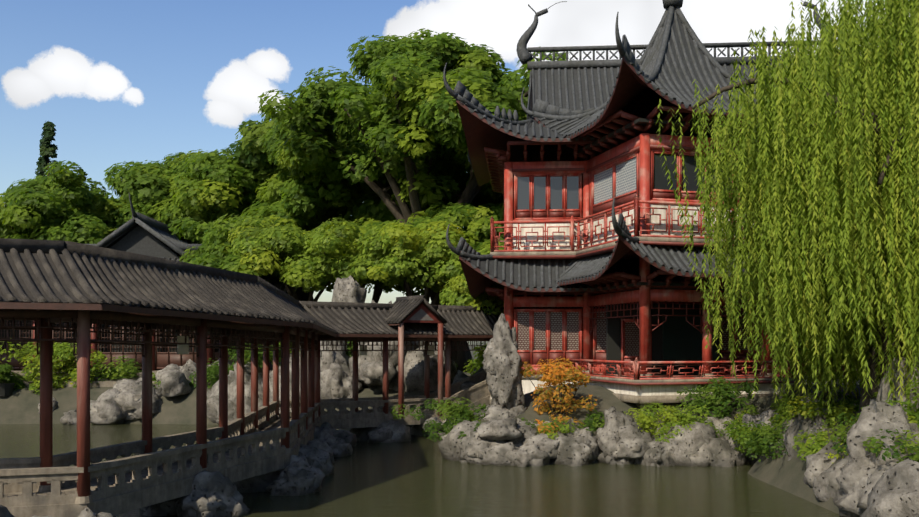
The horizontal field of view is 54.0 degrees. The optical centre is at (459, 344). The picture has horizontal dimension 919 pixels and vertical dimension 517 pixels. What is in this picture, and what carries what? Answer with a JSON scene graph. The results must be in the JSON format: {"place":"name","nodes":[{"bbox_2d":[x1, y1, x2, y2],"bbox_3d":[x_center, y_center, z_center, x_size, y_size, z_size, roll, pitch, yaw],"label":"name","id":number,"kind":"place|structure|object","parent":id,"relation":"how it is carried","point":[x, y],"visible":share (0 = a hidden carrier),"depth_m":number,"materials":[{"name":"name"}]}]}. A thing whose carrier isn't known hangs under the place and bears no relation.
{"place":"outdoors","nodes":[
{"label":"outdoors","id":0,"kind":"place"},
{"bbox_2d":[4,370,271,386],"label":"hall terrace","id":1,"kind":"structure","parent":0,"point":[104,384],"depth_m":39.34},
{"bbox_2d":[177,304,440,354],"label":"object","id":2,"kind":"object","parent":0,"point":[421,313],"visible":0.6,"depth_m":31.28,"materials":[{"name":"brown wood"}]},
{"bbox_2d":[0,424,842,516],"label":"pond water","id":3,"kind":"structure","parent":0,"point":[417,476],"depth_m":20.85,"materials":[{"name":"green liquid"}]},
{"bbox_2d":[0,345,862,516],"bbox_3d":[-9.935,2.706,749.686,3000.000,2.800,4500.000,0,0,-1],"label":"terrain","id":4,"kind":"structure","parent":0,"point":[19,406],"depth_m":27.63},
{"bbox_2d":[0,372,25,389],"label":"shrub leaves","id":5,"kind":"object","parent":4,"relation":"on","point":[16,376],"visible":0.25,"depth_m":39.24,"materials":[{"name":"green plant"}]},
{"bbox_2d":[35,121,59,178],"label":"conifer tree","id":6,"kind":"object","parent":4,"relation":"on","point":[47,149],"depth_m":73.00,"materials":[{"name":"green plant"}]},
{"bbox_2d":[0,338,126,393],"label":"bank shrub","id":7,"kind":"object","parent":4,"relation":"on","point":[67,356],"depth_m":39.24,"materials":[{"name":"green plant"}]},
{"bbox_2d":[61,362,105,376],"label":"shrub leaves","id":8,"kind":"object","parent":4,"relation":"on","point":[93,365],"visible":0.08,"depth_m":40.55,"materials":[{"name":"green plant"}]},
{"bbox_2d":[90,355,141,383],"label":"shrub leaves","id":9,"kind":"object","parent":4,"relation":"on","point":[133,369],"visible":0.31,"depth_m":40.29,"materials":[{"name":"green plant"}]},
{"bbox_2d":[0,320,280,395],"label":"hall interior","id":10,"kind":"object","parent":4,"relation":"on","point":[6,389],"visible":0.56,"depth_m":44.12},
{"bbox_2d":[0,363,13,382],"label":"pot shrub","id":11,"kind":"object","parent":10,"relation":"on","point":[6,368],"depth_m":38.53,"materials":[{"name":"green plant"}]},
{"bbox_2d":[109,225,179,258],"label":"gable wall","id":12,"kind":"structure","parent":10,"relation":"on","point":[138,239],"depth_m":46.53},
{"bbox_2d":[87,193,313,300],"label":"roofs","id":13,"kind":"structure","parent":12,"relation":"on","point":[161,232],"depth_m":46.58,"materials":[{"name":"tile"}]},
{"bbox_2d":[152,372,160,387],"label":"shrub leaves","id":14,"kind":"object","parent":4,"relation":"on","point":[154,377],"visible":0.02,"depth_m":39.76,"materials":[{"name":"green plant"}]},
{"bbox_2d":[188,358,234,387],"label":"shrub leaves","id":15,"kind":"object","parent":4,"relation":"on","point":[212,372],"visible":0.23,"depth_m":38.98,"materials":[{"name":"green plant"}]},
{"bbox_2d":[0,309,491,516],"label":"corridor","id":16,"kind":"object","parent":4,"relation":"on","point":[305,396],"depth_m":18.42,"materials":[{"name":"red wood"}]},
{"bbox_2d":[0,320,269,370],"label":"wood hall","id":17,"kind":"object","parent":16,"relation":"attached to","point":[162,360],"visible":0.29,"depth_m":43.56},
{"bbox_2d":[0,238,503,337],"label":"corridor roof tiles","id":18,"kind":"object","parent":16,"relation":"on","point":[225,292],"visible":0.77,"depth_m":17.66,"materials":[{"name":"grey tile"}]},
{"bbox_2d":[273,252,329,300],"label":"tree","id":19,"kind":"object","parent":4,"relation":"on","point":[318,295],"visible":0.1,"depth_m":42.30,"materials":[{"name":"brown plant"}]},
{"bbox_2d":[226,215,379,292],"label":"tree leaves","id":20,"kind":"object","parent":19,"relation":"on","point":[257,248],"visible":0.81,"depth_m":39.55,"materials":[{"name":"green plant"}]},
{"bbox_2d":[314,192,366,287],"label":"tree trunk","id":21,"kind":"object","parent":4,"relation":"on","point":[317,224],"visible":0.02,"depth_m":50.61,"materials":[{"name":"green plant"}]},
{"bbox_2d":[238,140,459,233],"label":"tree leaves","id":22,"kind":"object","parent":21,"relation":"on","point":[301,204],"visible":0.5,"depth_m":48.40,"materials":[{"name":"green plant"}]},
{"bbox_2d":[346,341,352,357],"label":"rockery shrub leaves","id":23,"kind":"object","parent":4,"relation":"on","point":[348,353],"visible":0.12,"depth_m":37.28,"materials":[{"name":"green plant"}]},
{"bbox_2d":[371,283,399,302],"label":"tree","id":24,"kind":"object","parent":4,"relation":"on","point":[377,292],"visible":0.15,"depth_m":45.21,"materials":[{"name":"brown plant"}]},
{"bbox_2d":[308,217,424,295],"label":"tree leaves","id":25,"kind":"object","parent":24,"relation":"attached to","point":[388,287],"visible":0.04,"depth_m":43.80,"materials":[{"name":"green plant"}]},
{"bbox_2d":[285,75,528,369],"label":"camphor tree","id":26,"kind":"object","parent":4,"relation":"on","point":[471,190],"visible":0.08,"depth_m":45.53,"materials":[{"name":"brown plant"}]},
{"bbox_2d":[258,28,569,217],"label":"camphor tree leaves","id":27,"kind":"object","parent":26,"relation":"on","point":[428,117],"visible":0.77,"depth_m":43.41,"materials":[{"name":"green plant"}]},
{"bbox_2d":[406,202,503,254],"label":"tree leaves","id":28,"kind":"object","parent":26,"relation":"attached to","point":[473,220],"visible":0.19,"depth_m":41.70,"materials":[{"name":"green plant"}]},
{"bbox_2d":[392,246,445,304],"bbox_3d":[-1.838,-1.582,40.757,3.802,5.807,4.852,0,0,40],"label":"tree","id":29,"kind":"object","parent":4,"relation":"on","point":[427,291],"visible":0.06,"depth_m":39.97,"materials":[{"name":"brown plant"}]},
{"bbox_2d":[346,218,463,293],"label":"tree leaves","id":30,"kind":"object","parent":29,"relation":"attached to","point":[423,244],"visible":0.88,"depth_m":38.66,"materials":[{"name":"green plant"}]},
{"bbox_2d":[390,397,486,441],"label":"shrub leaves","id":31,"kind":"object","parent":4,"relation":"on","point":[455,412],"visible":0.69,"depth_m":26.88,"materials":[{"name":"green plant"}]},
{"bbox_2d":[0,275,918,516],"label":"rockery","id":32,"kind":"object","parent":4,"relation":"on","point":[860,480],"visible":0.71,"depth_m":24.98,"materials":[{"name":"grey stone"}]},
{"bbox_2d":[228,343,280,367],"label":"rockery shrub leaves","id":33,"kind":"object","parent":32,"relation":"on","point":[247,356],"visible":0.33,"depth_m":35.98,"materials":[{"name":"green plant"}]},
{"bbox_2d":[260,342,291,365],"bbox_3d":[-6.985,0.065,37.151,3.320,2.112,2.426,0,0,-1],"label":"rockery shrub","id":34,"kind":"object","parent":32,"relation":"on","point":[279,357],"visible":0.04,"depth_m":36.65,"materials":[{"name":"green plant"}]},
{"bbox_2d":[458,421,495,440],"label":"shore shrub leaves","id":35,"kind":"object","parent":32,"relation":"on","point":[476,425],"visible":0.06,"depth_m":25.57,"materials":[{"name":"green plant"}]},
{"bbox_2d":[520,356,596,434],"bbox_3d":[2.780,1.507,26.318,2.473,2.331,1.879,0,0,-1],"label":"orange shrub","id":36,"kind":"object","parent":32,"relation":"on","point":[564,375],"depth_m":26.16,"materials":[{"name":"orange plant"}]},
{"bbox_2d":[574,408,604,432],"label":"shore shrub leaves","id":37,"kind":"object","parent":32,"relation":"on","point":[593,424],"visible":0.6,"depth_m":25.90,"materials":[{"name":"green plant"}]},
{"bbox_2d":[624,406,653,423],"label":"shore shrub leaves","id":38,"kind":"object","parent":32,"relation":"on","point":[634,411],"visible":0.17,"depth_m":26.25,"materials":[{"name":"green plant"}]},
{"bbox_2d":[723,420,769,453],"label":"ivy leaves","id":39,"kind":"object","parent":32,"relation":"on","point":[739,431],"visible":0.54,"depth_m":24.21,"materials":[{"name":"green plant"}]},
{"bbox_2d":[792,426,848,460],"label":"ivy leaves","id":40,"kind":"object","parent":32,"relation":"on","point":[819,439],"visible":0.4,"depth_m":20.19,"materials":[{"name":"green plant"}]},
{"bbox_2d":[885,380,918,430],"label":"shrub leaves","id":41,"kind":"object","parent":32,"relation":"on","point":[909,408],"visible":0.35,"depth_m":17.65,"materials":[{"name":"green plant"}]},
{"bbox_2d":[457,341,466,370],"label":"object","id":42,"kind":"object","parent":4,"relation":"on","point":[462,359],"visible":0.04,"depth_m":44.11,"materials":[{"name":"brown plant"}]},
{"bbox_2d":[463,342,486,374],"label":"rockery shrub leaves","id":43,"kind":"object","parent":4,"relation":"on","point":[478,361],"visible":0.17,"depth_m":37.13,"materials":[{"name":"green plant"}]},
{"bbox_2d":[521,418,543,434],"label":"shrub leaves","id":44,"kind":"object","parent":4,"relation":"on","point":[526,423],"visible":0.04,"depth_m":25.86,"materials":[{"name":"green plant"}]},
{"bbox_2d":[535,418,575,439],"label":"shore shrub leaves","id":45,"kind":"object","parent":4,"relation":"on","point":[565,429],"visible":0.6,"depth_m":25.47,"materials":[{"name":"green plant"}]},
{"bbox_2d":[484,105,862,410],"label":"pavilion","id":46,"kind":"structure","parent":4,"relation":"on","point":[642,148],"depth_m":28.57,"materials":[{"name":"red wood"}]},
{"bbox_2d":[459,256,739,298],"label":"roof","id":47,"kind":"structure","parent":46,"relation":"on","point":[478,282],"depth_m":30.17,"materials":[{"name":"grey tile"}]},
{"bbox_2d":[459,251,743,290],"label":"hall lower roof tiles","id":48,"kind":"object","parent":46,"relation":"on","point":[478,258],"visible":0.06,"depth_m":30.02,"materials":[{"name":"grey tile"}]},
{"bbox_2d":[594,157,635,204],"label":"window blinds","id":49,"kind":"object","parent":46,"relation":"attached to","point":[625,176],"visible":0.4,"depth_m":28.59,"materials":[{"name":"white fabric"}]},
{"bbox_2d":[456,63,782,186],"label":"roof","id":50,"kind":"structure","parent":46,"relation":"on","point":[481,134],"depth_m":33.32,"materials":[{"name":"grey tile"}]},
{"bbox_2d":[454,62,819,177],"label":"hall upper roof tiles","id":51,"kind":"object","parent":46,"relation":"on","point":[485,114],"visible":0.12,"depth_m":33.31,"materials":[{"name":"grey tile"}]},
{"bbox_2d":[443,0,833,164],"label":"roof ridge","id":52,"kind":"structure","parent":46,"relation":"on","point":[523,50],"depth_m":34.58,"materials":[{"name":"grey tile"}]},
{"bbox_2d":[533,5,756,137],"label":"bay roof tiles","id":53,"kind":"object","parent":46,"relation":"on","point":[649,60],"visible":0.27,"depth_m":28.56,"materials":[{"name":"grey tile"}]},
{"bbox_2d":[521,0,815,116],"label":"roof ridge ornaments","id":54,"kind":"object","parent":53,"relation":"on","point":[623,47],"depth_m":30.66},
{"bbox_2d":[535,15,757,146],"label":"roof","id":55,"kind":"structure","parent":46,"relation":"on","point":[635,93],"depth_m":28.19,"materials":[{"name":"grey tile"}]},
{"bbox_2d":[514,118,781,377],"bbox_3d":[8.242,-2.784,32.695,13.200,7.640,12.732,0,0,-1],"label":"pavilion interior","id":56,"kind":"object","parent":46,"relation":"in","point":[676,338],"visible":0.17,"depth_m":29.78,"materials":[{"name":"red wood"}]},
{"bbox_2d":[555,229,748,284],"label":"bay roof tiles","id":57,"kind":"object","parent":46,"relation":"on","point":[588,266],"visible":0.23,"depth_m":26.47,"materials":[{"name":"grey tile"}]},
{"bbox_2d":[558,235,760,285],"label":"roof","id":58,"kind":"structure","parent":46,"relation":"on","point":[622,248],"depth_m":25.94,"materials":[{"name":"grey tile"}]},
{"bbox_2d":[517,312,804,355],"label":"lattice windows","id":59,"kind":"structure","parent":46,"relation":"on","point":[631,338],"depth_m":30.83,"materials":[{"name":"red wood"}]},
{"bbox_2d":[634,402,715,442],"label":"green shrub leaves","id":60,"kind":"object","parent":4,"relation":"on","point":[682,418],"visible":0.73,"depth_m":25.47,"materials":[{"name":"green plant"}]},
{"bbox_2d":[696,417,723,436],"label":"shore shrub leaves","id":61,"kind":"object","parent":4,"relation":"on","point":[708,422],"visible":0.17,"depth_m":25.51,"materials":[{"name":"green plant"}]},
{"bbox_2d":[676,377,759,418],"bbox_3d":[7.500,1.629,26.420,2.389,1.433,2.016,0,0,-1],"label":"green shrub","id":62,"kind":"object","parent":4,"relation":"on","point":[715,399],"visible":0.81,"depth_m":26.11,"materials":[{"name":"green plant"}]},
{"bbox_2d":[694,391,743,411],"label":"green shrub twigs","id":63,"kind":"object","parent":4,"relation":"on","point":[721,405],"visible":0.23,"depth_m":26.28,"materials":[{"name":"green plant"}]},
{"bbox_2d":[722,410,749,430],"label":"shore shrub leaves","id":64,"kind":"object","parent":4,"relation":"on","point":[738,418],"visible":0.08,"depth_m":25.74,"materials":[{"name":"green plant"}]},
{"bbox_2d":[745,423,787,461],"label":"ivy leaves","id":65,"kind":"object","parent":4,"relation":"on","point":[770,436],"visible":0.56,"depth_m":22.20,"materials":[{"name":"green plant"}]},
{"bbox_2d":[655,0,918,418],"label":"willow","id":66,"kind":"object","parent":4,"relation":"on","point":[833,236],"depth_m":18.82,"materials":[{"name":"green plant"}]},
{"bbox_2d":[769,391,837,429],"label":"shrub leaves","id":67,"kind":"object","parent":4,"relation":"on","point":[781,406],"visible":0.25,"depth_m":23.18,"materials":[{"name":"green plant"}]},
{"bbox_2d":[774,393,858,428],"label":"shrub leaves","id":68,"kind":"object","parent":4,"relation":"on","point":[807,409],"visible":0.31,"depth_m":21.23,"materials":[{"name":"green plant"}]},
{"bbox_2d":[813,391,860,416],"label":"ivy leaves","id":69,"kind":"object","parent":4,"relation":"on","point":[850,403],"visible":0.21,"depth_m":22.35,"materials":[{"name":"green plant"}]},
{"bbox_2d":[829,412,859,455],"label":"shrub leaves","id":70,"kind":"object","parent":4,"relation":"on","point":[842,428],"visible":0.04,"depth_m":19.10,"materials":[{"name":"green plant"}]},
{"bbox_2d":[850,401,918,427],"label":"ivy leaves","id":71,"kind":"object","parent":4,"relation":"on","point":[913,420],"visible":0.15,"depth_m":17.63,"materials":[{"name":"green plant"}]},
{"bbox_2d":[862,429,918,462],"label":"ivy leaves","id":72,"kind":"object","parent":4,"relation":"on","point":[913,446],"visible":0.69,"depth_m":16.21,"materials":[{"name":"green plant"}]},
{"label":"tree wood","id":73,"kind":"object","parent":4,"relation":"on","visible":0},
{"bbox_2d":[0,160,130,243],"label":"tree leaves","id":74,"kind":"object","parent":73,"relation":"on","point":[84,215],"visible":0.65,"depth_m":49.49,"materials":[{"name":"green plant"}]},
{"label":"tree wood","id":75,"kind":"object","parent":4,"relation":"on","visible":0},
{"bbox_2d":[119,173,256,243],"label":"tree","id":76,"kind":"object","parent":75,"relation":"attached to","point":[154,192],"visible":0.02,"depth_m":52.67,"materials":[{"name":"green plant"}]},
{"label":"tree wood","id":77,"kind":"object","parent":4,"relation":"on","visible":0},
{"bbox_2d":[168,213,314,282],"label":"tree","id":78,"kind":"object","parent":77,"relation":"on","point":[213,250],"visible":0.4,"depth_m":42.12,"materials":[{"name":"green plant"}]},
{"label":"tree wood","id":79,"kind":"object","parent":4,"relation":"on","visible":0},
{"bbox_2d":[439,274,517,314],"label":"leaves","id":80,"kind":"object","parent":79,"relation":"attached to","point":[458,294],"depth_m":34.21,"materials":[{"name":"green plant"}]},
{"bbox_2d":[458,243,503,282],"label":"tree leaves","id":81,"kind":"object","parent":79,"relation":"on","point":[484,251],"depth_m":38.38,"materials":[{"name":"green plant"}]},
{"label":"camphor tree wood","id":82,"kind":"object","parent":4,"relation":"on","visible":0},
{"bbox_2d":[103,148,266,230],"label":"camphor tree leaves","id":83,"kind":"object","parent":82,"relation":"on","point":[211,186],"visible":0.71,"depth_m":51.80,"materials":[{"name":"green plant"}]},
{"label":"camphor tree wood","id":84,"kind":"object","parent":4,"relation":"on","visible":0},
{"bbox_2d":[222,79,383,184],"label":"camphor tree leaves","id":85,"kind":"object","parent":84,"relation":"on","point":[249,146],"visible":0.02,"depth_m":51.52,"materials":[{"name":"green plant"}]},
{"bbox_2d":[0,0,911,344],"label":"sky","id":86,"kind":"structure","parent":0,"point":[118,81],"materials":[{"name":"blue"}]},
{"bbox_2d":[446,224,479,254],"bbox_3d":[8.215,-3.419,34.508,17.455,1.002,13.367,0,0,-1],"label":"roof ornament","id":87,"kind":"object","parent":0,"point":[463,245],"depth_m":29.53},
{"bbox_2d":[612,198,630,235],"bbox_3d":[6.943,-3.494,29.349,8.175,0.953,8.174,0,0,-16],"label":"roof ornament","id":88,"kind":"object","parent":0,"point":[619,225],"depth_m":24.70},
{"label":"tree wood","id":89,"kind":"object","parent":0,"visible":0},
{"bbox_2d":[428,137,503,230],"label":"tree leaves","id":90,"kind":"object","parent":89,"relation":"attached to","point":[485,195],"visible":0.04,"depth_m":50.29,"materials":[{"name":"green plant"}]}
]}

